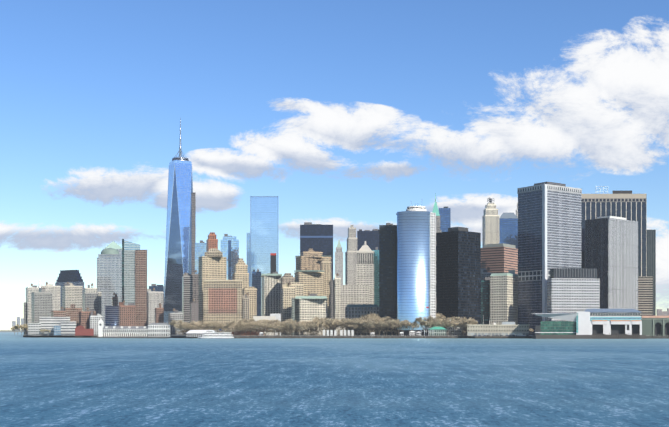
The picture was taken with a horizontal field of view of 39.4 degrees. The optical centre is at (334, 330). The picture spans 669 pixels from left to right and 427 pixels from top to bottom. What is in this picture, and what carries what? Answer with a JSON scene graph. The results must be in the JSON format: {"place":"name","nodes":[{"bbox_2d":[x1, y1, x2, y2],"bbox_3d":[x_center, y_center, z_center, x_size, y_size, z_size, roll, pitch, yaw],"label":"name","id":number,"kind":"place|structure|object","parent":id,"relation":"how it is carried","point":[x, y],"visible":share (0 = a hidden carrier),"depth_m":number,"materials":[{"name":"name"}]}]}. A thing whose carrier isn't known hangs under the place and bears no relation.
{"place":"outdoors","nodes":[
{"label":"outdoors","id":0,"kind":"place"},
{"bbox_2d":[0,330,23,331],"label":"shore","id":1,"kind":"structure","parent":0,"point":[11,331],"depth_m":6424.52,"materials":[{"name":"grey"}]},
{"bbox_2d":[124,250,146,325],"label":"brick tower","id":2,"kind":"structure","parent":0,"point":[135,277],"depth_m":1653.66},
{"bbox_2d":[199,248,242,334],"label":"building","id":3,"kind":"structure","parent":0,"point":[220,298],"depth_m":1431.82,"materials":[{"name":"beige"}]},
{"bbox_2d":[221,234,238,279],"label":"glass tower","id":4,"kind":"structure","parent":0,"point":[230,247],"depth_m":1902.13,"materials":[{"name":"blue glass"}]},
{"bbox_2d":[232,258,248,289],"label":"deco tower","id":5,"kind":"structure","parent":0,"point":[240,270],"depth_m":1606.40,"materials":[{"name":"beige stone"}]},
{"bbox_2d":[270,253,275,273],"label":"skyscraper","id":6,"kind":"structure","parent":0,"point":[272,262],"depth_m":1901.21,"materials":[{"name":"black"}]},
{"bbox_2d":[300,222,332,279],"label":"navy tower","id":7,"kind":"structure","parent":0,"point":[317,237],"depth_m":2000.21,"materials":[{"name":"grey"}]},
{"bbox_2d":[0,332,668,426],"bbox_3d":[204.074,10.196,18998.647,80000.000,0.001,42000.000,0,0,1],"label":"water","id":8,"kind":"structure","parent":0,"point":[290,382],"depth_m":184.27,"materials":[{"name":"blue liquid"}]},
{"bbox_2d":[97,319,169,338],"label":"pier","id":9,"kind":"structure","parent":8,"relation":"on","point":[160,330],"depth_m":1217.71,"materials":[{"name":"grey"}]},
{"bbox_2d":[186,330,214,336],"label":"boat","id":10,"kind":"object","parent":8,"relation":"on","point":[194,333],"depth_m":1247.98,"materials":[{"name":"grey"}]},
{"bbox_2d":[198,329,233,338],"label":"boat","id":11,"kind":"object","parent":8,"relation":"on","point":[216,335],"visible":0.96,"depth_m":1225.12,"materials":[{"name":"white"}]},
{"bbox_2d":[23,334,532,338],"bbox_3d":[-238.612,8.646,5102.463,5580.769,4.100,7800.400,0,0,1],"label":"seawall","id":12,"kind":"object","parent":8,"relation":"on","point":[184,336],"visible":0.27,"depth_m":1259.72,"materials":[{"name":"grey concrete"}]},
{"bbox_2d":[24,302,25,333],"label":"building","id":13,"kind":"structure","parent":12,"relation":"on","point":[24,315],"depth_m":1771.28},
{"bbox_2d":[26,284,38,333],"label":"apartment building","id":14,"kind":"structure","parent":12,"relation":"on","point":[29,290],"depth_m":1768.45,"materials":[{"name":"grey"}]},
{"bbox_2d":[31,287,52,322],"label":"apartment building","id":15,"kind":"structure","parent":12,"relation":"on","point":[41,303],"depth_m":1663.42,"materials":[{"name":"grey concrete"}]},
{"bbox_2d":[38,282,60,310],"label":"apartment building","id":16,"kind":"structure","parent":12,"relation":"on","point":[55,290],"depth_m":1819.78,"materials":[{"name":"grey"}]},
{"bbox_2d":[28,317,75,334],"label":"building","id":17,"kind":"structure","parent":12,"relation":"on","point":[60,325],"depth_m":1398.78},
{"bbox_2d":[51,306,65,316],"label":"building","id":18,"kind":"structure","parent":12,"relation":"on","point":[62,313],"depth_m":1510.08,"materials":[{"name":"brown"}]},
{"bbox_2d":[55,270,83,310],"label":"skyscraper","id":19,"kind":"structure","parent":12,"relation":"on","point":[74,277],"depth_m":1970.77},
{"bbox_2d":[62,282,81,307],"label":"building","id":20,"kind":"structure","parent":12,"relation":"on","point":[71,293],"depth_m":1713.14,"materials":[{"name":"beige"}]},
{"bbox_2d":[64,304,81,326],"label":"building","id":21,"kind":"structure","parent":12,"relation":"on","point":[72,311],"depth_m":1530.33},
{"bbox_2d":[75,326,93,335],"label":"low building","id":22,"kind":"structure","parent":12,"relation":"on","point":[81,331],"depth_m":1353.76,"materials":[{"name":"red"}]},
{"bbox_2d":[78,307,95,328],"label":"building","id":23,"kind":"structure","parent":12,"relation":"on","point":[84,319],"depth_m":1487.63,"materials":[{"name":"brown"}]},
{"bbox_2d":[82,283,97,315],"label":"dark apartment building","id":24,"kind":"structure","parent":12,"relation":"on","point":[90,297],"depth_m":1760.79,"materials":[{"name":"grey"}]},
{"bbox_2d":[89,310,102,334],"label":"building","id":25,"kind":"structure","parent":12,"relation":"on","point":[93,321],"depth_m":1477.59,"materials":[{"name":"grey"}]},
{"bbox_2d":[98,292,101,315],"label":"high-rise building","id":26,"kind":"structure","parent":12,"relation":"on","point":[99,302],"depth_m":1774.73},
{"bbox_2d":[97,248,121,325],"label":"skyscraper","id":27,"kind":"structure","parent":12,"relation":"on","point":[109,272],"depth_m":2105.49,"materials":[{"name":"white glass"}]},
{"bbox_2d":[105,306,119,325],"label":"building","id":28,"kind":"structure","parent":12,"relation":"on","point":[112,315],"depth_m":1590.22,"materials":[{"name":"blue glass"}]},
{"bbox_2d":[104,241,121,257],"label":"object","id":29,"kind":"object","parent":12,"relation":"on","point":[114,245],"visible":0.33,"depth_m":2240.41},
{"bbox_2d":[112,292,117,305],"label":"building","id":30,"kind":"structure","parent":12,"relation":"on","point":[115,301],"depth_m":1706.23,"materials":[{"name":"grey"}]},
{"bbox_2d":[119,300,135,325],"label":"building","id":31,"kind":"structure","parent":12,"relation":"on","point":[127,315],"depth_m":1609.73,"materials":[{"name":"brown"}]},
{"bbox_2d":[122,239,139,301],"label":"glass tower","id":32,"kind":"structure","parent":12,"relation":"on","point":[127,245],"depth_m":1753.20,"materials":[{"name":"glass"}]},
{"bbox_2d":[147,288,163,325],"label":"apartment building","id":33,"kind":"structure","parent":12,"relation":"on","point":[154,298],"depth_m":1707.43,"materials":[{"name":"grey"}]},
{"bbox_2d":[149,284,163,308],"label":"building","id":34,"kind":"structure","parent":12,"relation":"on","point":[159,288],"depth_m":1853.70,"materials":[{"name":"grey"}]},
{"bbox_2d":[155,303,163,322],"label":"building","id":35,"kind":"structure","parent":12,"relation":"on","point":[159,314],"depth_m":1605.11,"materials":[{"name":"brown"}]},
{"bbox_2d":[168,308,182,334],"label":"building","id":36,"kind":"structure","parent":12,"relation":"on","point":[175,315],"depth_m":1646.33,"materials":[{"name":"grey"}]},
{"bbox_2d":[169,320,182,330],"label":"tree","id":37,"kind":"object","parent":12,"relation":"on","point":[173,322],"visible":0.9,"depth_m":1300.06,"materials":[{"name":"brown plant"}]},
{"bbox_2d":[164,117,192,322],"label":"skyscraper","id":38,"kind":"structure","parent":12,"relation":"on","point":[178,235],"depth_m":2257.92,"materials":[{"name":"blue glass"}]},
{"bbox_2d":[174,324,182,335],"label":"tree","id":39,"kind":"object","parent":12,"relation":"on","point":[177,326],"visible":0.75,"depth_m":1273.01,"materials":[{"name":"beige plant"}]},
{"bbox_2d":[182,272,191,333],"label":"building","id":40,"kind":"structure","parent":12,"relation":"on","point":[186,289],"depth_m":1754.89,"materials":[{"name":"grey"}]},
{"bbox_2d":[191,192,195,273],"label":"skyscraper","id":41,"kind":"structure","parent":12,"relation":"on","point":[193,218],"depth_m":2154.79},
{"bbox_2d":[189,270,198,302],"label":"building","id":42,"kind":"structure","parent":12,"relation":"on","point":[195,286],"depth_m":1806.52,"materials":[{"name":"grey"}]},
{"bbox_2d":[190,298,198,324],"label":"building","id":43,"kind":"structure","parent":12,"relation":"on","point":[194,311],"depth_m":1654.46,"materials":[{"name":"grey concrete"}]},
{"bbox_2d":[195,240,205,273],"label":"skyscraper","id":44,"kind":"structure","parent":12,"relation":"on","point":[200,249],"depth_m":2003.05,"materials":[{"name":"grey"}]},
{"bbox_2d":[206,232,217,251],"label":"building","id":45,"kind":"structure","parent":12,"relation":"on","point":[211,241],"depth_m":1705.72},
{"bbox_2d":[206,322,220,330],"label":"tree","id":46,"kind":"object","parent":12,"relation":"on","point":[211,324],"visible":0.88,"depth_m":1267.05,"materials":[{"name":"brown plant"}]},
{"bbox_2d":[226,323,241,335],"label":"tree","id":47,"kind":"object","parent":12,"relation":"on","point":[233,325],"visible":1,"depth_m":1269.57,"materials":[{"name":"beige plant"}]},
{"bbox_2d":[230,319,243,329],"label":"tree","id":48,"kind":"object","parent":12,"relation":"on","point":[237,321],"visible":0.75,"depth_m":1293.49,"materials":[{"name":"brown plant"}]},
{"bbox_2d":[242,292,249,320],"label":"building","id":49,"kind":"structure","parent":12,"relation":"on","point":[245,307],"depth_m":1502.41,"materials":[{"name":"beige"}]},
{"bbox_2d":[232,331,264,335],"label":"building","id":50,"kind":"structure","parent":12,"relation":"on","point":[237,333],"depth_m":1289.56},
{"bbox_2d":[242,318,254,323],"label":"tree","id":51,"kind":"object","parent":12,"relation":"on","point":[247,320],"visible":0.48,"depth_m":1329.48,"materials":[{"name":"brown plant"}]},
{"bbox_2d":[242,287,256,320],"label":"building","id":52,"kind":"structure","parent":12,"relation":"on","point":[252,291],"depth_m":1554.55,"materials":[{"name":"beige stone"}]},
{"bbox_2d":[244,322,255,335],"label":"tree","id":53,"kind":"object","parent":12,"relation":"on","point":[249,324],"visible":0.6,"depth_m":1279.64,"materials":[{"name":"beige plant"}]},
{"bbox_2d":[252,269,260,315],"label":"building","id":54,"kind":"structure","parent":12,"relation":"on","point":[256,279],"depth_m":1801.45,"materials":[{"name":"blue"}]},
{"bbox_2d":[247,196,277,315],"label":"skyscraper","id":55,"kind":"structure","parent":12,"relation":"on","point":[262,240],"depth_m":2101.62,"materials":[{"name":"blue glass"}]},
{"bbox_2d":[253,316,275,334],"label":"building","id":56,"kind":"structure","parent":12,"relation":"on","point":[258,318],"depth_m":1400.96,"materials":[{"name":"white"}]},
{"bbox_2d":[261,271,281,315],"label":"building","id":57,"kind":"structure","parent":12,"relation":"on","point":[270,293],"depth_m":1604.95,"materials":[{"name":"grey"}]},
{"bbox_2d":[270,314,280,334],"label":"building","id":58,"kind":"structure","parent":12,"relation":"on","point":[278,316],"depth_m":1420.78,"materials":[{"name":"white"}]},
{"bbox_2d":[280,273,294,313],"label":"building","id":59,"kind":"structure","parent":12,"relation":"on","point":[286,278],"depth_m":1564.32,"materials":[{"name":"beige stone"}]},
{"bbox_2d":[281,282,295,334],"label":"building","id":60,"kind":"structure","parent":12,"relation":"on","point":[287,293],"depth_m":1452.52,"materials":[{"name":"beige"}]},
{"bbox_2d":[284,321,296,335],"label":"tree","id":61,"kind":"object","parent":12,"relation":"on","point":[289,323],"visible":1,"depth_m":1267.27,"materials":[{"name":"brown plant"}]},
{"bbox_2d":[289,282,303,296],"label":"building","id":62,"kind":"structure","parent":12,"relation":"on","point":[298,286],"depth_m":1503.96,"materials":[{"name":"beige stone"}]},
{"bbox_2d":[294,268,323,295],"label":"building","id":63,"kind":"structure","parent":12,"relation":"on","point":[312,281],"depth_m":1608.53,"materials":[{"name":"grey concrete"}]},
{"bbox_2d":[292,292,327,334],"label":"building","id":64,"kind":"structure","parent":12,"relation":"on","point":[307,308],"depth_m":1406.23,"materials":[{"name":"grey"}]},
{"bbox_2d":[295,249,330,269],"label":"building","id":65,"kind":"structure","parent":12,"relation":"on","point":[310,259],"depth_m":1708.33,"materials":[{"name":"beige stone"}]},
{"bbox_2d":[312,323,325,335],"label":"tree","id":66,"kind":"object","parent":12,"relation":"on","point":[323,324],"visible":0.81,"depth_m":1277.82,"materials":[{"name":"beige plant"}]},
{"bbox_2d":[317,319,332,335],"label":"tree","id":67,"kind":"object","parent":12,"relation":"on","point":[327,322],"visible":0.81,"depth_m":1287.39,"materials":[{"name":"brown plant"}]},
{"bbox_2d":[320,258,330,334],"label":"building","id":68,"kind":"structure","parent":12,"relation":"on","point":[325,264],"depth_m":1651.59,"materials":[{"name":"beige concrete"}]},
{"bbox_2d":[329,319,341,329],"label":"tree","id":69,"kind":"object","parent":12,"relation":"on","point":[332,321],"visible":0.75,"depth_m":1293.44,"materials":[{"name":"brown plant"}]},
{"bbox_2d":[331,273,340,334],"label":"high-rise building","id":70,"kind":"structure","parent":12,"relation":"on","point":[335,297],"depth_m":1500.66,"materials":[{"name":"beige concrete"}]},
{"bbox_2d":[323,330,353,335],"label":"coast memorial","id":71,"kind":"object","parent":12,"relation":"on","point":[341,333],"visible":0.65,"depth_m":1265.28,"materials":[{"name":"white stone"}]},
{"bbox_2d":[333,321,346,335],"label":"tree","id":72,"kind":"object","parent":12,"relation":"on","point":[344,324],"visible":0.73,"depth_m":1294.14,"materials":[{"name":"brown plant"}]},
{"bbox_2d":[259,328,424,335],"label":"battery dock kiosks","id":73,"kind":"object","parent":12,"relation":"on","point":[411,333],"visible":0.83,"depth_m":1264.80,"materials":[{"name":"white"}]},
{"bbox_2d":[345,225,357,284],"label":"skyscraper","id":74,"kind":"structure","parent":12,"relation":"on","point":[350,264],"depth_m":1902.05,"materials":[{"name":"grey stone"}]},
{"bbox_2d":[341,241,373,334],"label":"skyscraper","id":75,"kind":"structure","parent":12,"relation":"on","point":[361,291],"depth_m":1589.13,"materials":[{"name":"beige"}]},
{"bbox_2d":[350,317,365,335],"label":"tree","id":76,"kind":"object","parent":12,"relation":"on","point":[355,321],"visible":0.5,"depth_m":1279.67,"materials":[{"name":"brown plant"}]},
{"bbox_2d":[359,316,374,333],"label":"tree","id":77,"kind":"object","parent":12,"relation":"on","point":[366,318],"visible":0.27,"depth_m":1296.31,"materials":[{"name":"brown plant"}]},
{"bbox_2d":[360,319,375,335],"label":"tree","id":78,"kind":"object","parent":12,"relation":"on","point":[366,322],"visible":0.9,"depth_m":1264.87,"materials":[{"name":"brown plant"}]},
{"bbox_2d":[365,322,379,331],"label":"tree","id":79,"kind":"object","parent":12,"relation":"on","point":[367,324],"visible":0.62,"depth_m":1269.67,"materials":[{"name":"brown plant"}]},
{"bbox_2d":[372,247,378,289],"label":"skyscraper","id":80,"kind":"structure","parent":12,"relation":"on","point":[376,266],"depth_m":1659.03,"materials":[{"name":"grey"}]},
{"bbox_2d":[374,290,378,306],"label":"building","id":81,"kind":"structure","parent":12,"relation":"on","point":[376,296],"depth_m":1599.05,"materials":[{"name":"teal glass"}]},
{"bbox_2d":[374,319,386,335],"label":"tree","id":82,"kind":"object","parent":12,"relation":"on","point":[380,322],"visible":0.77,"depth_m":1269.95,"materials":[{"name":"plant"}]},
{"bbox_2d":[389,319,406,335],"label":"tree","id":83,"kind":"object","parent":12,"relation":"on","point":[396,321],"visible":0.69,"depth_m":1267.33,"materials":[{"name":"brown plant"}]},
{"bbox_2d":[396,321,409,331],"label":"tree","id":84,"kind":"object","parent":12,"relation":"on","point":[402,327],"visible":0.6,"depth_m":1267.07,"materials":[{"name":"brown plant"}]},
{"bbox_2d":[400,320,419,331],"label":"tree","id":85,"kind":"object","parent":12,"relation":"on","point":[414,323],"visible":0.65,"depth_m":1267.08,"materials":[{"name":"plant"}]},
{"bbox_2d":[396,206,435,335],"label":"skyscraper","id":86,"kind":"structure","parent":12,"relation":"on","point":[416,260],"depth_m":1276.10,"materials":[{"name":"blue glass"}]},
{"bbox_2d":[415,316,434,328],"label":"tree","id":87,"kind":"object","parent":12,"relation":"on","point":[429,318],"visible":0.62,"depth_m":1268.12,"materials":[{"name":"plant"}]},
{"bbox_2d":[427,321,439,327],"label":"tree","id":88,"kind":"object","parent":12,"relation":"on","point":[436,323],"visible":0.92,"depth_m":1266.40,"materials":[{"name":"plant"}]},
{"bbox_2d":[432,193,440,232],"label":"skyscraper","id":89,"kind":"structure","parent":12,"relation":"on","point":[435,209],"depth_m":1870.71,"materials":[{"name":"teal"}]},
{"bbox_2d":[429,327,445,335],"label":"pavilion","id":90,"kind":"structure","parent":12,"relation":"on","point":[440,331],"depth_m":1260.33,"materials":[{"name":"teal"}]},
{"bbox_2d":[446,319,460,335],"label":"building","id":91,"kind":"structure","parent":12,"relation":"on","point":[454,333],"depth_m":1288.02,"materials":[{"name":"grey"}]},
{"bbox_2d":[436,227,480,335],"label":"dark slab","id":92,"kind":"structure","parent":12,"relation":"on","point":[458,271],"depth_m":1344.07,"materials":[{"name":"black glass"}]},
{"bbox_2d":[461,317,477,325],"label":"tree","id":93,"kind":"object","parent":12,"relation":"on","point":[470,321],"visible":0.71,"depth_m":1257.31,"materials":[{"name":"plant"}]},
{"bbox_2d":[481,277,489,324],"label":"building","id":94,"kind":"structure","parent":12,"relation":"on","point":[485,299],"depth_m":1367.40,"materials":[{"name":"grey glass"}]},
{"bbox_2d":[481,267,491,279],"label":"building","id":95,"kind":"structure","parent":12,"relation":"on","point":[485,273],"depth_m":1448.83,"materials":[{"name":"grey"}]},
{"bbox_2d":[482,198,498,247],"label":"skyscraper","id":96,"kind":"structure","parent":12,"relation":"on","point":[490,226],"depth_m":1798.77,"materials":[{"name":"beige stone"}]},
{"bbox_2d":[481,243,517,273],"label":"office building","id":97,"kind":"structure","parent":12,"relation":"on","point":[500,258],"depth_m":1510.70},
{"bbox_2d":[473,335,532,335],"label":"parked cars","id":98,"kind":"object","parent":12,"relation":"on","point":[502,335],"visible":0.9,"depth_m":1227.59,"materials":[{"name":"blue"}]},
{"bbox_2d":[490,270,517,324],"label":"building","id":99,"kind":"structure","parent":12,"relation":"on","point":[503,297],"depth_m":1351.60,"materials":[{"name":"grey"}]},
{"bbox_2d":[547,268,599,320],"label":"office building","id":100,"kind":"structure","parent":12,"relation":"on","point":[572,290],"depth_m":1286.12,"materials":[{"name":"white concrete"}]},
{"bbox_2d":[581,186,655,320],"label":"skyscraper","id":101,"kind":"structure","parent":12,"relation":"on","point":[628,205],"depth_m":1494.80,"materials":[{"name":"grey concrete"}]},
{"bbox_2d":[642,316,668,338],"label":"ferry terminal","id":102,"kind":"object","parent":12,"relation":"on","point":[655,327],"depth_m":1231.27,"materials":[{"name":"green"}]},
{"bbox_2d":[237,335,465,337],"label":"quay piles","id":103,"kind":"object","parent":8,"relation":"on","point":[352,336],"visible":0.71,"depth_m":1255.49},
{"bbox_2d":[531,309,645,338],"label":"ferry terminal","id":104,"kind":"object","parent":8,"relation":"on","point":[587,324],"visible":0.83,"depth_m":1195.11,"materials":[{"name":"grey"}]},
{"bbox_2d":[0,0,668,329],"label":"sky","id":105,"kind":"structure","parent":0,"point":[357,113],"materials":[{"name":"blue"}]},
{"bbox_2d":[335,240,342,284],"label":"skyscraper","id":106,"kind":"structure","parent":0,"point":[339,261],"depth_m":2439.77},
{"bbox_2d":[345,304,378,334],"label":"custom house","id":107,"kind":"structure","parent":0,"point":[352,311],"depth_m":1379.50,"materials":[{"name":"grey"}]},
{"bbox_2d":[357,229,378,250],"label":"navy tower","id":108,"kind":"structure","parent":0,"point":[370,238],"depth_m":1999.07,"materials":[{"name":"blue glass"}]},
{"bbox_2d":[379,223,396,335],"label":"black tower","id":109,"kind":"structure","parent":0,"point":[387,269],"depth_m":1319.00,"materials":[{"name":"grey"}]},
{"bbox_2d":[439,207,450,231],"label":"glass tower","id":110,"kind":"structure","parent":0,"point":[445,218],"depth_m":1997.26,"materials":[{"name":"blue glass"}]},
{"bbox_2d":[467,322,528,335],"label":"low waterfront building","id":111,"kind":"structure","parent":0,"point":[507,328],"depth_m":1237.48,"materials":[{"name":"beige"}]},
{"bbox_2d":[499,213,517,248],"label":"blue grey tower","id":112,"kind":"structure","parent":0,"point":[508,228],"depth_m":1846.11,"materials":[{"name":"blue glass"}]},
{"bbox_2d":[517,182,581,334],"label":"skyscraper","id":113,"kind":"structure","parent":0,"point":[549,225],"depth_m":1337.12,"materials":[{"name":"grey"}]},
{"bbox_2d":[585,216,637,312],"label":"skyscraper","id":114,"kind":"structure","parent":0,"point":[611,249],"depth_m":1393.87,"materials":[{"name":"grey"}]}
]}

